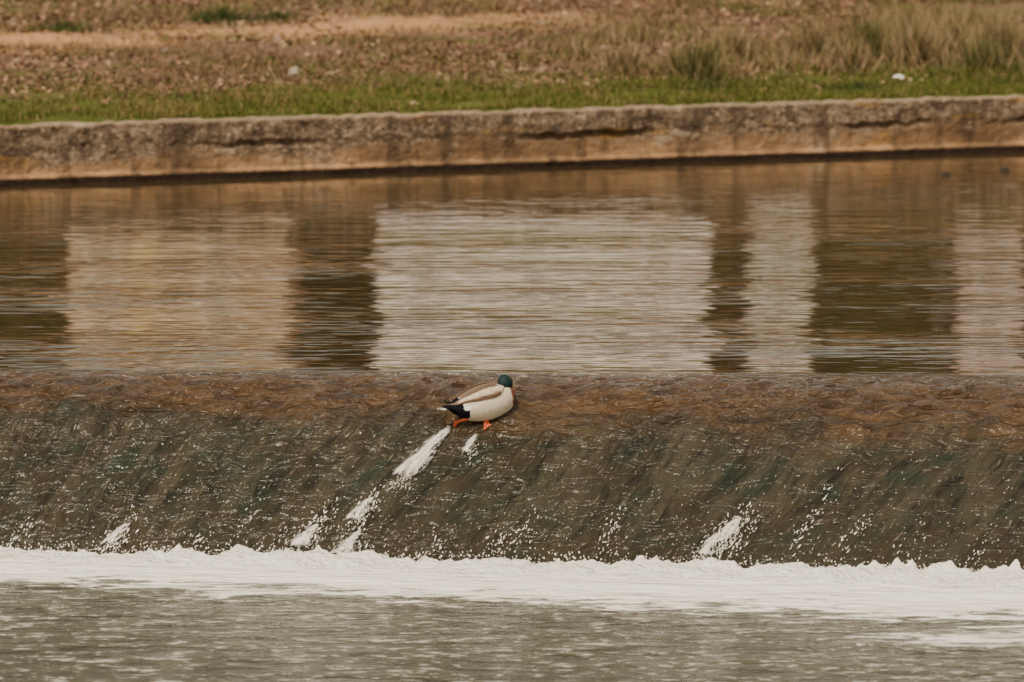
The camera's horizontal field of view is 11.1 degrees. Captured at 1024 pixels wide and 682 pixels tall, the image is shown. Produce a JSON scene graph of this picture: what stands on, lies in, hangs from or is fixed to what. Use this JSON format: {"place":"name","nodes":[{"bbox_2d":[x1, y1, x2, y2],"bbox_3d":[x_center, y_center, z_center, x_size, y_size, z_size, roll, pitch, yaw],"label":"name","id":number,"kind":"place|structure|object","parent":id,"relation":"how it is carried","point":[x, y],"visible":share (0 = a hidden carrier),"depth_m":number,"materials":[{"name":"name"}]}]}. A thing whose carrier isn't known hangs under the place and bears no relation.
{"place":"outdoors","nodes":[
{"label":"outdoors","id":0,"kind":"place"},
{"bbox_2d":[0,151,1023,373],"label":"river water","id":1,"kind":"structure","parent":0,"point":[895,264],"depth_m":36.49,"materials":[{"name":"brown liquid"}]},
{"bbox_2d":[999,167,1009,170],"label":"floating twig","id":2,"kind":"object","parent":1,"relation":"on","point":[1004,169],"visible":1,"depth_m":45.78,"materials":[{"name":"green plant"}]},
{"bbox_2d":[0,557,1023,681],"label":"river water","id":3,"kind":"structure","parent":0,"point":[67,620],"depth_m":26.61,"materials":[{"name":"grey liquid"}]},
{"bbox_2d":[0,368,1023,571],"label":"weir","id":4,"kind":"object","parent":3,"relation":"in","point":[68,432],"visible":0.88,"depth_m":29.29,"materials":[{"name":"concrete"}]},
{"bbox_2d":[103,497,740,554],"bbox_3d":[-0.517,1.025,28.969,3.595,0.303,0.355,1,6,9],"label":"white water burst","id":5,"kind":"object","parent":4,"relation":"on","point":[303,537],"visible":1,"depth_m":28.96,"materials":[{"name":"white liquid"}]},
{"bbox_2d":[383,426,487,489],"bbox_3d":[-0.449,0.648,29.331,0.581,0.324,0.344,-1,6,-10],"label":"water spray","id":6,"kind":"object","parent":4,"relation":"on","point":[422,466],"visible":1,"depth_m":29.27,"materials":[{"name":"white liquid"}]},
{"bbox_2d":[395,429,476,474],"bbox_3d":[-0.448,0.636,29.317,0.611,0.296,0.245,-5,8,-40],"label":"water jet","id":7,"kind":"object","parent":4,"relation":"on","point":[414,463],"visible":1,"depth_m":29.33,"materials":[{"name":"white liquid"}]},
{"bbox_2d":[437,374,514,429],"bbox_3d":[-0.182,0.355,29.532,0.495,0.268,0.217,-15,11,-23],"label":"mallard duck","id":8,"kind":"object","parent":4,"relation":"on","point":[486,402],"visible":1,"depth_m":29.46},
{"bbox_2d":[0,544,1023,590],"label":"river foam","id":9,"kind":"object","parent":3,"relation":"on","point":[826,575],"visible":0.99,"depth_m":28.49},
{"bbox_2d":[2,436,1023,582],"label":"water splash","id":10,"kind":"object","parent":3,"relation":"on","point":[419,554],"visible":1,"depth_m":28.76,"materials":[{"name":"white liquid"}]},
{"bbox_2d":[0,0,1023,124],"bbox_3d":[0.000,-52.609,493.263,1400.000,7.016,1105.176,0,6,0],"label":"ground","id":11,"kind":"structure","parent":0,"point":[361,23],"depth_m":51.19,"materials":[{"name":"brown soil"}]},
{"bbox_2d":[24,18,129,34],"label":"grass tuft","id":12,"kind":"object","parent":11,"relation":"on","point":[65,26],"visible":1,"depth_m":52.05,"materials":[{"name":"plant"}]},
{"bbox_2d":[173,4,282,26],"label":"grass tuft","id":13,"kind":"object","parent":11,"relation":"on","point":[221,15],"visible":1,"depth_m":53.51,"materials":[{"name":"plant"}]},
{"bbox_2d":[273,36,281,40],"bbox_3d":[-2.299,-2.960,51.895,0.096,0.062,0.110,0,6,0],"label":"stone","id":14,"kind":"object","parent":11,"relation":"on","point":[278,37],"visible":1,"depth_m":51.86,"materials":[{"name":"beige stone"}]},
{"bbox_2d":[234,7,325,22],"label":"grass tuft","id":15,"kind":"object","parent":11,"relation":"on","point":[284,15],"visible":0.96,"depth_m":54.11,"materials":[{"name":"plant"}]},
{"bbox_2d":[288,66,298,75],"bbox_3d":[-1.999,-2.465,48.471,0.108,0.111,0.120,0,6,0],"label":"stone","id":16,"kind":"object","parent":11,"relation":"on","point":[293,71],"visible":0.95,"depth_m":48.42,"materials":[{"name":"beige stone"}]},
{"bbox_2d":[0,94,1023,185],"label":"retaining wall","id":17,"kind":"structure","parent":11,"relation":"on","point":[44,153],"depth_m":46.02,"materials":[{"name":"concrete"}]},
{"bbox_2d":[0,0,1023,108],"bbox_3d":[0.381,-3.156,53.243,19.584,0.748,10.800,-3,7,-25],"label":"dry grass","id":18,"kind":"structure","parent":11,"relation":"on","point":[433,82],"depth_m":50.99,"materials":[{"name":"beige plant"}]},
{"bbox_2d":[0,49,1023,122],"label":"grass","id":19,"kind":"structure","parent":11,"relation":"on","point":[969,87],"depth_m":47.09,"materials":[{"name":"green plant"}]},
{"bbox_2d":[0,0,1023,112],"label":"leaf litter","id":20,"kind":"object","parent":11,"relation":"on","point":[33,65],"visible":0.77,"depth_m":51.93,"materials":[{"name":"brown plant"}]},
{"bbox_2d":[504,31,632,58],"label":"grass tuft","id":21,"kind":"object","parent":11,"relation":"on","point":[574,46],"visible":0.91,"depth_m":51.14,"materials":[{"name":"beige plant"}]},
{"bbox_2d":[587,38,664,75],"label":"grass tuft","id":22,"kind":"object","parent":11,"relation":"on","point":[624,61],"visible":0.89,"depth_m":49.65,"materials":[{"name":"beige plant"}]},
{"bbox_2d":[587,13,705,44],"bbox_3d":[1.211,-3.112,52.481,1.471,0.340,1.493,0,6,0],"label":"grass tuft","id":23,"kind":"object","parent":11,"relation":"on","point":[638,32],"visible":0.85,"depth_m":52.48,"materials":[{"name":"beige plant"}]},
{"bbox_2d":[630,38,727,77],"bbox_3d":[1.548,-2.654,49.290,0.969,0.411,0.915,-4,7,-35],"label":"grass tuft","id":24,"kind":"object","parent":11,"relation":"on","point":[662,69],"visible":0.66,"depth_m":49.28,"materials":[{"name":"beige plant"}]},
{"bbox_2d":[651,76,750,93],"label":"grass tuft","id":25,"kind":"object","parent":11,"relation":"on","point":[709,84],"visible":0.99,"depth_m":48.24,"materials":[{"name":"green plant"}]},
{"bbox_2d":[663,35,744,81],"bbox_3d":[1.741,-2.640,48.956,0.792,0.478,0.818,-2,6,-20],"label":"grass tuft","id":26,"kind":"object","parent":11,"relation":"on","point":[699,63],"visible":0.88,"depth_m":48.85,"materials":[{"name":"plant"}]},
{"bbox_2d":[651,21,792,61],"bbox_3d":[2.089,-2.927,51.338,1.207,0.423,1.352,4,7,34],"label":"grass tuft","id":27,"kind":"object","parent":11,"relation":"on","point":[735,44],"visible":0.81,"depth_m":51.20,"materials":[{"name":"beige plant"}]},
{"bbox_2d":[722,43,836,70],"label":"grass tuft","id":28,"kind":"object","parent":11,"relation":"on","point":[780,60],"visible":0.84,"depth_m":50.34,"materials":[{"name":"beige plant"}]},
{"bbox_2d":[761,10,871,58],"bbox_3d":[3.024,-3.016,51.718,1.237,0.490,1.458,0,6,0],"label":"grass tuft","id":29,"kind":"object","parent":11,"relation":"on","point":[817,39],"visible":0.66,"depth_m":51.52,"materials":[{"name":"beige plant"}]},
{"bbox_2d":[800,33,898,74],"bbox_3d":[3.162,-2.731,49.929,0.994,0.447,0.835,0,6,0],"label":"grass tuft","id":30,"kind":"object","parent":11,"relation":"on","point":[852,61],"visible":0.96,"depth_m":49.83,"materials":[{"name":"beige plant"}]},
{"bbox_2d":[792,6,937,60],"bbox_3d":[3.525,-3.011,51.493,1.480,0.588,1.395,-1,6,-12],"label":"grass tuft","id":31,"kind":"object","parent":11,"relation":"on","point":[875,36],"visible":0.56,"depth_m":51.52,"materials":[{"name":"beige plant"}]},
{"bbox_2d":[811,72,920,95],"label":"grass tuft","id":32,"kind":"object","parent":11,"relation":"on","point":[859,85],"visible":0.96,"depth_m":48.66,"materials":[{"name":"green plant"}]},
{"bbox_2d":[893,75,904,80],"bbox_3d":[3.600,-2.452,49.256,0.106,0.057,0.101,-2,6,-18],"label":"litter scrap","id":33,"kind":"object","parent":11,"relation":"on","point":[899,76],"visible":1,"depth_m":49.23,"materials":[{"name":"white paper"}]},
{"bbox_2d":[834,0,966,43],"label":"grass tuft","id":34,"kind":"object","parent":11,"relation":"on","point":[907,18],"visible":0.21,"depth_m":53.12,"materials":[{"name":"beige plant"}]},
{"bbox_2d":[858,13,964,68],"bbox_3d":[3.856,-2.919,51.002,1.108,0.587,1.244,-2,6,-22],"label":"grass tuft","id":35,"kind":"object","parent":11,"relation":"on","point":[910,50],"visible":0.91,"depth_m":50.93,"materials":[{"name":"beige plant"}]},
{"bbox_2d":[894,1,1019,50],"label":"grass tuft","id":36,"kind":"object","parent":11,"relation":"on","point":[950,29],"visible":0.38,"depth_m":52.54,"materials":[{"name":"beige plant"}]},
{"bbox_2d":[907,75,1023,90],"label":"grass tuft","id":37,"kind":"object","parent":11,"relation":"on","point":[1002,80],"visible":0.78,"depth_m":49.38,"materials":[{"name":"green plant"}]},
{"bbox_2d":[924,27,1023,74],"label":"grass tuft","id":38,"kind":"object","parent":11,"relation":"on","point":[984,57],"visible":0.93,"depth_m":50.54,"materials":[{"name":"plant"}]},
{"bbox_2d":[937,4,1023,61],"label":"grass tuft","id":39,"kind":"object","parent":11,"relation":"on","point":[1001,32],"visible":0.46,"depth_m":51.52,"materials":[{"name":"beige plant"}]},
{"bbox_2d":[1010,49,1023,78],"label":"grass tuft","id":40,"kind":"object","parent":11,"relation":"on","point":[1019,66],"visible":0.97,"depth_m":50.02,"materials":[{"name":"green plant"}]}
]}

